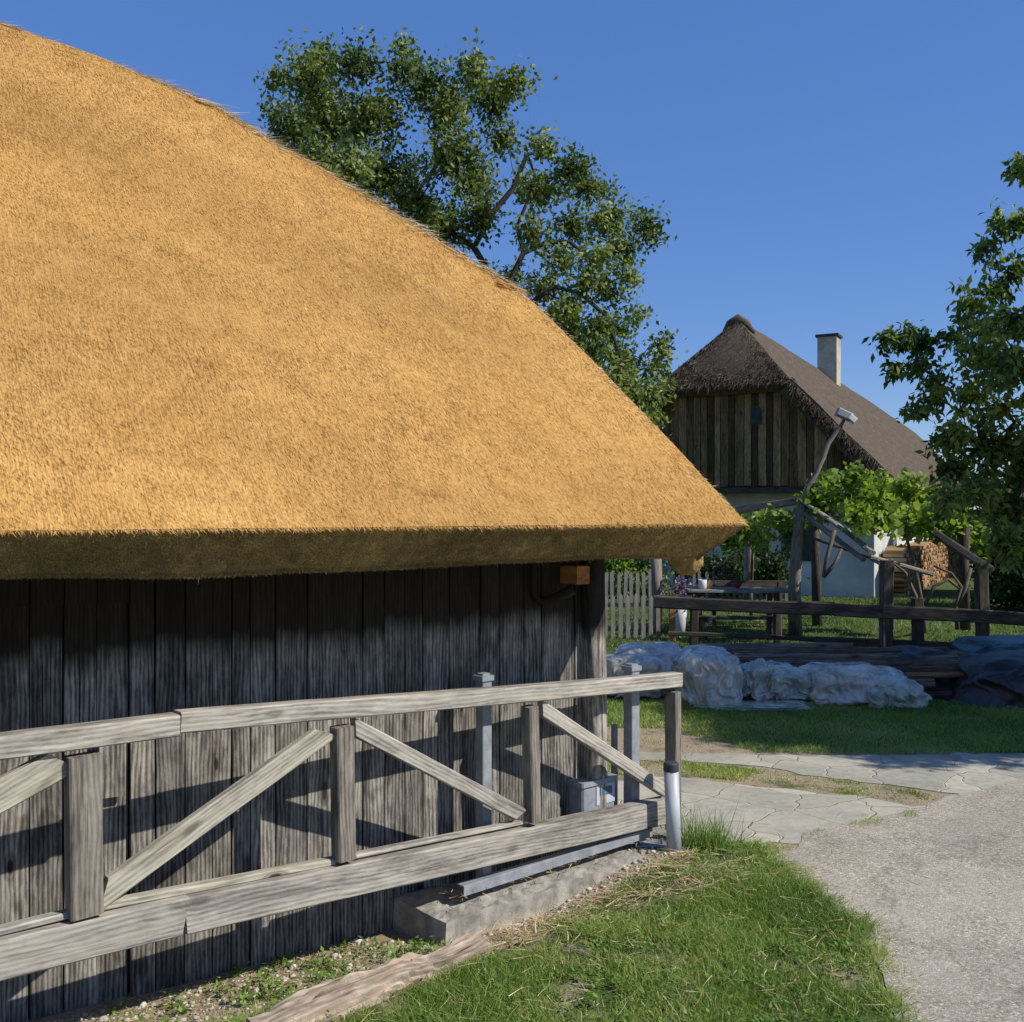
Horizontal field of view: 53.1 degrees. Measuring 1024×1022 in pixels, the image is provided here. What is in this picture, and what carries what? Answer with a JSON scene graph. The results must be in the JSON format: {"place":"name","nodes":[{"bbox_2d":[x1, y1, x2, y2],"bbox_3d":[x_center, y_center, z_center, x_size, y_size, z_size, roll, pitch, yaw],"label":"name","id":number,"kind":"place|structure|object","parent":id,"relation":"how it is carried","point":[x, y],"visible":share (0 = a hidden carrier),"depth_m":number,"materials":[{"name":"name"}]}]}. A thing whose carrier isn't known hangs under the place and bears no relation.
{"place":"outdoors","nodes":[
{"label":"outdoors","id":0,"kind":"place"},
{"bbox_2d":[46,835,685,1021],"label":"gravel","id":1,"kind":"structure","parent":0,"point":[293,966],"depth_m":5.19,"materials":[{"name":"grey gravel"}]},
{"bbox_2d":[0,0,1023,509],"label":"sky","id":2,"kind":"structure","parent":0,"point":[819,166],"materials":[{"name":"blue"}]},
{"bbox_2d":[26,570,1023,1021],"bbox_3d":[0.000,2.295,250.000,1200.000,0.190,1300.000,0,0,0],"label":"ground","id":3,"kind":"structure","parent":0,"point":[816,782],"depth_m":5.84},
{"bbox_2d":[44,935,497,1021],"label":"dirt grass","id":4,"kind":"structure","parent":3,"relation":"on","point":[287,972],"depth_m":5.27,"materials":[{"name":"plant"}]},
{"bbox_2d":[103,935,451,1021],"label":"wall weeds","id":5,"kind":"object","parent":3,"relation":"on","point":[184,1009],"depth_m":5.07,"materials":[{"name":"green plant"}]},
{"bbox_2d":[246,931,493,1021],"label":"fallen log","id":6,"kind":"object","parent":3,"relation":"on","point":[320,999],"visible":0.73,"depth_m":4.60,"materials":[{"name":"brown wood"}]},
{"bbox_2d":[0,21,749,1021],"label":"thatched barn","id":7,"kind":"structure","parent":3,"relation":"on","point":[280,421],"depth_m":5.45,"materials":[{"name":"wood"}]},
{"bbox_2d":[253,26,688,435],"bbox_3d":[-0.824,-3.092,16.713,7.435,10.591,4.517,0,0,0],"label":"orchard tree","id":8,"kind":"object","parent":3,"relation":"on","point":[328,116],"visible":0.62,"depth_m":15.92,"materials":[{"name":"green plant"}]},
{"bbox_2d":[393,826,666,944],"bbox_3d":[0.268,2.406,6.403,2.179,0.434,0.580,0,0,-41],"label":"concrete footing","id":9,"kind":"object","parent":3,"relation":"on","point":[425,913],"visible":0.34,"depth_m":5.85,"materials":[{"name":"grey concrete"}]},
{"bbox_2d":[473,672,493,892],"bbox_3d":[-0.166,1.622,5.969,0.090,1.356,0.090,0,0,-41],"label":"guide post","id":10,"kind":"object","parent":9,"relation":"on","point":[483,750],"visible":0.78,"depth_m":5.94,"materials":[{"name":"metal"}]},
{"bbox_2d":[457,828,652,895],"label":"guide track","id":11,"kind":"structure","parent":9,"relation":"on","point":[507,875],"depth_m":6.13,"materials":[{"name":"metal"}]},
{"bbox_2d":[0,672,682,980],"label":"sliding gate","id":12,"kind":"structure","parent":11,"relation":"on","point":[98,915],"depth_m":4.92,"materials":[{"name":"wood"}]},
{"bbox_2d":[611,724,617,804],"bbox_3d":[0.686,1.865,6.863,0.035,0.870,0.036,0,0,-41],"label":"steel stake","id":13,"kind":"object","parent":9,"relation":"on","point":[614,739],"visible":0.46,"depth_m":6.85,"materials":[{"name":"grey metal"}]},
{"bbox_2d":[621,663,641,845],"bbox_3d":[0.791,1.656,6.783,0.098,1.288,0.098,0,0,-41],"label":"guide post","id":14,"kind":"object","parent":9,"relation":"on","point":[631,736],"visible":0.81,"depth_m":6.75,"materials":[{"name":"metal"}]},
{"bbox_2d":[634,838,666,847],"bbox_3d":[0.918,2.172,6.730,0.231,0.044,0.100,0,0,-5],"label":"foot plate","id":15,"kind":"object","parent":9,"relation":"on","point":[661,841],"visible":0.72,"depth_m":6.71,"materials":[{"name":"metal"}]},
{"bbox_2d":[157,834,903,1021],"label":"lawn grass","id":16,"kind":"structure","parent":3,"relation":"on","point":[757,901],"depth_m":4.90,"materials":[{"name":"green plant"}]},
{"bbox_2d":[434,830,665,900],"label":"pebbles","id":17,"kind":"object","parent":3,"relation":"on","point":[523,873],"visible":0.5,"depth_m":6.00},
{"bbox_2d":[233,834,905,1021],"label":"lawn weeds","id":18,"kind":"object","parent":3,"relation":"on","point":[744,1012],"visible":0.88,"depth_m":4.91,"materials":[{"name":"green plant"}]},
{"bbox_2d":[254,836,886,1021],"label":"lawn straw","id":19,"kind":"object","parent":3,"relation":"on","point":[659,948],"visible":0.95,"depth_m":4.99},
{"bbox_2d":[567,772,616,858],"bbox_3d":[0.505,2.012,6.651,0.330,0.576,0.200,0,0,-41],"label":"gate motor","id":20,"kind":"object","parent":3,"relation":"on","point":[584,794],"visible":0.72,"depth_m":6.55,"materials":[{"name":"metal"}]},
{"bbox_2d":[470,838,760,952],"bbox_3d":[0.614,2.215,5.831,2.335,0.152,0.992,0,0,-36],"label":"verge straw","id":21,"kind":"object","parent":3,"relation":"on","point":[525,930],"visible":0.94,"depth_m":5.88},
{"bbox_2d":[605,593,662,638],"bbox_3d":[1.877,1.815,17.614,1.517,0.829,0.081,0,0,-10],"label":"picket fence","id":22,"kind":"object","parent":3,"relation":"on","point":[627,605],"visible":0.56,"depth_m":17.62,"materials":[{"name":"grey wood"}]},
{"bbox_2d":[605,569,664,602],"bbox_3d":[2.588,1.781,23.540,2.002,0.898,0.081,0,0,-14],"label":"picket fence","id":23,"kind":"object","parent":3,"relation":"on","point":[619,579],"visible":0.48,"depth_m":23.54,"materials":[{"name":"grey wood"}]},
{"bbox_2d":[604,558,682,595],"bbox_3d":[3.408,1.635,26.898,2.832,1.866,1.980,0,0,37],"label":"bush","id":24,"kind":"object","parent":3,"relation":"on","point":[616,566],"visible":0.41,"depth_m":26.79,"materials":[{"name":"green plant"}]},
{"bbox_2d":[606,641,681,697],"bbox_3d":[1.591,1.895,12.431,1.365,0.600,1.060,0,0,0],"label":"wrapped bundle","id":25,"kind":"object","parent":3,"relation":"on","point":[656,657],"visible":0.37,"depth_m":12.07,"materials":[{"name":"plastic"}]},
{"bbox_2d":[651,558,661,632],"bbox_3d":[2.621,1.475,18.567,0.216,1.456,0.195,0,0,0],"label":"round post","id":26,"kind":"object","parent":3,"relation":"on","point":[656,575],"visible":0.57,"depth_m":18.49,"materials":[{"name":"wood"}]},
{"bbox_2d":[663,761,681,853],"bbox_3d":[1.040,1.963,6.620,0.123,0.678,0.100,0,0,0],"label":"pipe bollard","id":27,"kind":"object","parent":3,"relation":"on","point":[672,799],"visible":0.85,"depth_m":6.58,"materials":[{"name":"metal"}]},
{"bbox_2d":[669,609,675,640],"bbox_3d":[2.715,1.925,17.346,0.104,0.550,0.084,0,0,0],"label":"short post","id":28,"kind":"object","parent":3,"relation":"on","point":[672,622],"visible":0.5,"depth_m":17.31,"materials":[{"name":"brown wood"}]},
{"bbox_2d":[660,575,701,636],"bbox_3d":[2.961,1.593,18.026,0.732,1.214,0.750,0,0,0],"label":"flower pot","id":29,"kind":"object","parent":3,"relation":"on","point":[680,615],"visible":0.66,"depth_m":17.90,"materials":[{"name":"white ceramic"}]},
{"bbox_2d":[662,549,729,597],"bbox_3d":[4.422,1.365,24.001,1.803,1.795,1.934,0,0,0],"label":"bush","id":30,"kind":"object","parent":3,"relation":"on","point":[706,561],"visible":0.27,"depth_m":23.66,"materials":[{"name":"green plant"}]},
{"bbox_2d":[655,800,753,853],"bbox_3d":[1.256,2.051,6.722,0.720,0.316,0.567,0,0,0],"label":"weed tuft","id":31,"kind":"object","parent":3,"relation":"on","point":[702,834],"visible":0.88,"depth_m":6.68,"materials":[{"name":"green plant"}]},
{"bbox_2d":[672,643,743,705],"bbox_3d":[2.275,1.879,11.876,0.838,0.632,1.009,0,0,0],"label":"wrapped bundle","id":32,"kind":"object","parent":3,"relation":"on","point":[713,675],"visible":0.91,"depth_m":11.52,"materials":[{"name":"plastic"}]},
{"bbox_2d":[711,558,740,580],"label":"flowering plant","id":33,"kind":"object","parent":3,"relation":"on","point":[722,567],"visible":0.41,"depth_m":23.18,"materials":[{"name":"purple plant"}]},
{"bbox_2d":[682,587,787,631],"bbox_3d":[3.982,1.791,18.298,1.796,0.823,0.856,0,0,0],"label":"picnic table","id":34,"kind":"object","parent":3,"relation":"on","point":[769,591],"visible":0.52,"depth_m":18.01,"materials":[{"name":"grey wood"}]},
{"bbox_2d":[698,579,706,588],"bbox_3d":[3.369,1.296,18.100,0.150,0.170,0.148,0,0,0],"label":"mug","id":35,"kind":"object","parent":34,"relation":"on","point":[702,583],"visible":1,"depth_m":18.04,"materials":[{"name":"white ceramic"}]},
{"bbox_2d":[706,580,713,588],"bbox_3d":[3.505,1.306,18.200,0.170,0.150,0.167,0,0,0],"label":"clay pot","id":36,"kind":"object","parent":34,"relation":"on","point":[710,584],"visible":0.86,"depth_m":18.14,"materials":[{"name":"ceramic"}]},
{"bbox_2d":[733,583,741,587],"bbox_3d":[4.055,1.341,18.400,0.170,0.080,0.167,0,0,0],"label":"red bowl","id":37,"kind":"object","parent":34,"relation":"on","point":[737,585],"visible":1,"depth_m":18.36,"materials":[{"name":"ceramic"}]},
{"bbox_2d":[699,615,772,639],"bbox_3d":[3.865,1.996,17.500,1.410,0.409,0.247,0,0,0],"label":"garden bench","id":38,"kind":"object","parent":3,"relation":"on","point":[769,618],"visible":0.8,"depth_m":17.40,"materials":[{"name":"brown wood"}]},
{"bbox_2d":[706,544,770,598],"bbox_3d":[5.145,1.421,23.707,1.722,1.745,2.754,0,0,0],"label":"bush","id":39,"kind":"object","parent":3,"relation":"on","point":[736,566],"visible":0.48,"depth_m":22.97,"materials":[{"name":"green plant"}]},
{"bbox_2d":[689,570,787,600],"bbox_3d":[5.272,1.775,23.313,2.560,0.910,0.080,0,0,-10],"label":"picket fence","id":40,"kind":"object","parent":3,"relation":"on","point":[760,597],"visible":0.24,"depth_m":23.23,"materials":[{"name":"wood"}]},
{"bbox_2d":[712,580,785,626],"bbox_3d":[4.468,1.762,19.338,1.501,0.880,0.385,0,0,0],"label":"garden bench","id":41,"kind":"object","parent":3,"relation":"on","point":[756,583],"visible":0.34,"depth_m":19.48,"materials":[{"name":"brown wood"}]},
{"bbox_2d":[690,699,818,710],"bbox_3d":[2.714,2.169,11.486,1.494,0.050,0.591,0,0,0],"label":"plastic sheet","id":42,"kind":"object","parent":3,"relation":"on","point":[751,704],"visible":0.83,"depth_m":11.38,"materials":[{"name":"white plastic"}]},
{"bbox_2d":[741,658,774,700],"bbox_3d":[2.848,1.957,12.000,0.509,0.472,0.752,0,0,0],"label":"wrapped bundle","id":43,"kind":"object","parent":3,"relation":"on","point":[758,672],"visible":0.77,"depth_m":11.74,"materials":[{"name":"plastic"}]},
{"bbox_2d":[715,503,809,620],"bbox_3d":[4.799,1.044,18.955,1.635,2.372,2.678,0,0,30],"label":"grapevine","id":44,"kind":"object","parent":3,"relation":"on","point":[755,533],"visible":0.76,"depth_m":18.11,"materials":[{"name":"green plant"}]},
{"bbox_2d":[607,757,936,801],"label":"grass strip","id":45,"kind":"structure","parent":3,"relation":"on","point":[722,773],"depth_m":8.49,"materials":[{"name":"green plant"}]},
{"bbox_2d":[736,537,809,596],"bbox_3d":[5.840,1.397,23.373,1.518,1.607,2.070,0,0,0],"label":"bush","id":46,"kind":"object","parent":3,"relation":"on","point":[776,564],"visible":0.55,"depth_m":22.99,"materials":[{"name":"green plant"}]},
{"bbox_2d":[614,314,960,597],"bbox_3d":[10.167,-1.885,34.895,9.100,8.570,19.784,0,0,30],"label":"farmhouse","id":47,"kind":"object","parent":3,"relation":"on","point":[754,418],"visible":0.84,"depth_m":26.82,"materials":[{"name":"wood"}]},
{"bbox_2d":[751,406,761,424],"bbox_3d":[6.349,-2.481,26.582,0.300,0.479,0.050,0,0,30],"label":"window","id":48,"kind":"structure","parent":47,"relation":"in","point":[756,412],"depth_m":26.56,"materials":[{"name":"glass"}]},
{"bbox_2d":[781,523,810,560],"bbox_3d":[7.435,0.800,26.745,0.800,1.000,0.030,0,0,30],"label":"window","id":49,"kind":"structure","parent":47,"relation":"in","point":[806,554],"depth_m":26.63,"materials":[{"name":"glass"}]},
{"bbox_2d":[765,660,811,699],"bbox_3d":[3.198,1.987,11.996,0.720,0.414,0.766,0,0,0],"label":"wrapped bundle","id":50,"kind":"object","parent":3,"relation":"on","point":[787,681],"visible":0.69,"depth_m":11.68,"materials":[{"name":"white plastic"}]},
{"bbox_2d":[606,595,1023,662],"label":"garden grass","id":51,"kind":"structure","parent":3,"relation":"on","point":[842,634],"depth_m":19.28,"materials":[{"name":"green plant"}]},
{"bbox_2d":[607,698,1023,754],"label":"verge grass","id":52,"kind":"structure","parent":3,"relation":"on","point":[711,713],"depth_m":10.40,"materials":[{"name":"green plant"}]},
{"bbox_2d":[754,809,918,850],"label":"edge grass","id":53,"kind":"structure","parent":3,"relation":"on","point":[819,830],"depth_m":7.18,"materials":[{"name":"green plant"}]},
{"bbox_2d":[654,560,1023,649],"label":"rail fence","id":54,"kind":"object","parent":3,"relation":"on","point":[981,615],"visible":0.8,"depth_m":15.38,"materials":[{"name":"brown wood"}]},
{"bbox_2d":[743,842,936,1021],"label":"road edge grass","id":55,"kind":"structure","parent":3,"relation":"on","point":[895,997],"depth_m":5.04,"materials":[{"name":"green plant"}]},
{"bbox_2d":[799,661,906,705],"bbox_3d":[3.924,1.975,11.909,1.233,0.439,0.899,0,0,0],"label":"wrapped bundle","id":56,"kind":"object","parent":3,"relation":"on","point":[846,683],"visible":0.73,"depth_m":11.59,"materials":[{"name":"plastic"}]},
{"bbox_2d":[732,495,994,635],"bbox_3d":[6.050,1.019,18.336,4.232,2.611,5.644,0,0,20],"label":"pergola","id":57,"kind":"object","parent":3,"relation":"on","point":[966,555],"visible":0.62,"depth_m":17.71,"materials":[{"name":"wood"}]},
{"bbox_2d":[799,407,857,501],"bbox_3d":[5.463,-0.967,17.685,0.994,1.637,0.189,0,0,0],"label":"lamp pole","id":58,"kind":"object","parent":57,"relation":"attached to","point":[844,415],"visible":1,"depth_m":17.66,"materials":[{"name":"metal"}]},
{"bbox_2d":[822,529,972,629],"bbox_3d":[5.976,1.065,15.900,2.343,1.556,0.073,0,0,0],"label":"bare vine","id":59,"kind":"object","parent":57,"relation":"attached to","point":[962,590],"visible":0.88,"depth_m":15.88,"materials":[{"name":"brown plant"}]},
{"bbox_2d":[793,459,992,632],"bbox_3d":[6.594,0.710,17.276,3.399,3.070,3.007,0,0,0],"label":"grapevine","id":60,"kind":"object","parent":3,"relation":"on","point":[861,501],"visible":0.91,"depth_m":16.93,"materials":[{"name":"green plant"}]},
{"bbox_2d":[867,675,932,708],"bbox_3d":[4.333,2.035,11.611,0.736,0.322,0.599,0,0,0],"label":"plastic sheet","id":61,"kind":"object","parent":3,"relation":"on","point":[904,691],"visible":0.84,"depth_m":11.38,"materials":[{"name":"white plastic"}]},
{"bbox_2d":[890,645,955,687],"bbox_3d":[5.137,1.937,12.876,1.061,0.519,1.427,0,0,0],"label":"black tarp","id":62,"kind":"object","parent":3,"relation":"on","point":[909,652],"visible":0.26,"depth_m":12.53,"materials":[{"name":"black plastic"}]},
{"bbox_2d":[883,540,972,596],"bbox_3d":[13.873,1.564,33.393,0.580,1.332,16.601,0,0,30],"label":"firewood stack","id":63,"kind":"object","parent":3,"relation":"on","point":[928,555],"visible":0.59,"depth_m":28.90,"materials":[{"name":"beige wood"}]},
{"bbox_2d":[924,688,952,695],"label":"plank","id":64,"kind":"object","parent":3,"relation":"on","point":[939,691],"visible":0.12,"depth_m":12.12,"materials":[{"name":"brown wood"}]},
{"bbox_2d":[861,151,1023,578],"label":"walnut tree","id":65,"kind":"object","parent":3,"relation":"on","point":[992,447],"visible":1,"depth_m":12.28,"materials":[{"name":"green plant"}]},
{"bbox_2d":[932,650,1023,707],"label":"black tarp","id":66,"kind":"object","parent":3,"relation":"on","point":[989,679],"visible":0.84,"depth_m":11.62,"materials":[{"name":"black plastic"}]},
{"bbox_2d":[952,635,1023,653],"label":"teal tarp","id":67,"kind":"object","parent":66,"relation":"on","point":[978,644],"visible":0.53,"depth_m":13.06,"materials":[{"name":"teal plastic"}]},
{"bbox_2d":[943,483,1023,597],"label":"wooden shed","id":68,"kind":"structure","parent":3,"relation":"on","point":[947,488],"depth_m":25.81,"materials":[{"name":"brown wood"}]},
{"bbox_2d":[951,510,1023,610],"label":"bush","id":69,"kind":"object","parent":3,"relation":"on","point":[1005,588],"visible":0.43,"depth_m":21.91,"materials":[{"name":"green plant"}]},
{"bbox_2d":[957,412,1023,563],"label":"dense tree","id":70,"kind":"object","parent":3,"relation":"on","point":[1021,427],"visible":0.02,"depth_m":34.15,"materials":[{"name":"green plant"}]},
{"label":"plank","id":71,"kind":"object","parent":3,"relation":"on","visible":0},
{"bbox_2d":[907,677,934,685],"bbox_3d":[3.893,2.046,12.353,2.247,0.154,0.175,0,0,13],"label":"plank","id":72,"kind":"object","parent":71,"relation":"on","point":[926,681],"visible":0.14,"depth_m":12.05,"materials":[{"name":"brown wood"}]},
{"bbox_2d":[903,672,960,677],"bbox_3d":[4.434,1.954,12.348,2.392,0.164,0.179,0,0,12],"label":"plank","id":73,"kind":"object","parent":72,"relation":"on","point":[937,676],"visible":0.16,"depth_m":12.13,"materials":[{"name":"brown wood"}]},
{"bbox_2d":[791,664,959,671],"bbox_3d":[4.077,1.920,12.450,2.564,0.177,0.174,0,0,12],"label":"plank","id":74,"kind":"object","parent":73,"relation":"on","point":[930,668],"visible":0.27,"depth_m":12.22,"materials":[{"name":"brown wood"}]},
{"bbox_2d":[749,659,960,664],"bbox_3d":[4.214,1.866,12.548,2.556,0.163,0.177,0,0,12],"label":"plank","id":75,"kind":"object","parent":74,"relation":"on","point":[894,661],"visible":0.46,"depth_m":12.46,"materials":[{"name":"brown wood"}]},
{"bbox_2d":[735,653,958,661],"bbox_3d":[4.134,1.826,12.748,2.660,0.156,0.180,0,0,11],"label":"plank","id":76,"kind":"object","parent":75,"relation":"on","point":[744,657],"visible":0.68,"depth_m":12.74,"materials":[{"name":"brown wood"}]},
{"bbox_2d":[728,649,786,654],"bbox_3d":[2.745,1.845,13.248,1.576,0.179,0.170,0,0,18],"label":"plank","id":77,"kind":"object","parent":76,"relation":"on","point":[779,651],"visible":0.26,"depth_m":13.06,"materials":[{"name":"brown wood"}]},
{"bbox_2d":[725,646,949,652],"bbox_3d":[4.111,1.784,13.048,2.731,0.166,0.183,0,0,11],"label":"plank","id":78,"kind":"object","parent":77,"relation":"on","point":[946,649],"visible":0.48,"depth_m":13.00,"materials":[{"name":"brown wood"}]},
{"bbox_2d":[711,642,853,647],"bbox_3d":[3.505,1.772,13.348,1.797,0.166,0.174,0,0,17],"label":"plank","id":79,"kind":"object","parent":78,"relation":"on","point":[839,645],"visible":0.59,"depth_m":13.27,"materials":[{"name":"brown wood"}]},
{"bbox_2d":[905,672,963,675],"bbox_3d":[5.150,1.917,12.003,1.078,0.045,0.053,0,0,0],"label":"batten","id":80,"kind":"object","parent":73,"relation":"on","point":[929,674],"visible":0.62,"depth_m":11.98,"materials":[{"name":"wood"}]},
{"bbox_2d":[608,727,746,746],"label":"patch grass","id":81,"kind":"structure","parent":0,"point":[681,736],"depth_m":9.81,"materials":[{"name":"green plant"}]},
{"bbox_2d":[618,777,926,843],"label":"stone paving","id":82,"kind":"structure","parent":0,"point":[794,815],"depth_m":7.56,"materials":[{"name":"grey stone"}]},
{"bbox_2d":[607,752,1023,793],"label":"stone path","id":83,"kind":"structure","parent":0,"point":[958,772],"depth_m":8.80,"materials":[{"name":"grey stone"}]},
{"bbox_2d":[772,779,1023,1021],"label":"road","id":84,"kind":"structure","parent":0,"point":[963,956],"depth_m":5.90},
{"bbox_2d":[797,858,891,959],"bbox_3d":[1.796,2.178,5.705,0.273,0.042,1.551,0,0,0],"label":"road straw","id":85,"kind":"object","parent":84,"relation":"on","point":[856,935],"visible":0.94,"depth_m":5.22,"materials":[{"name":"beige plant"}]},
{"bbox_2d":[732,783,1023,937],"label":"path straw","id":86,"kind":"object","parent":84,"relation":"on","point":[899,875],"visible":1,"depth_m":6.51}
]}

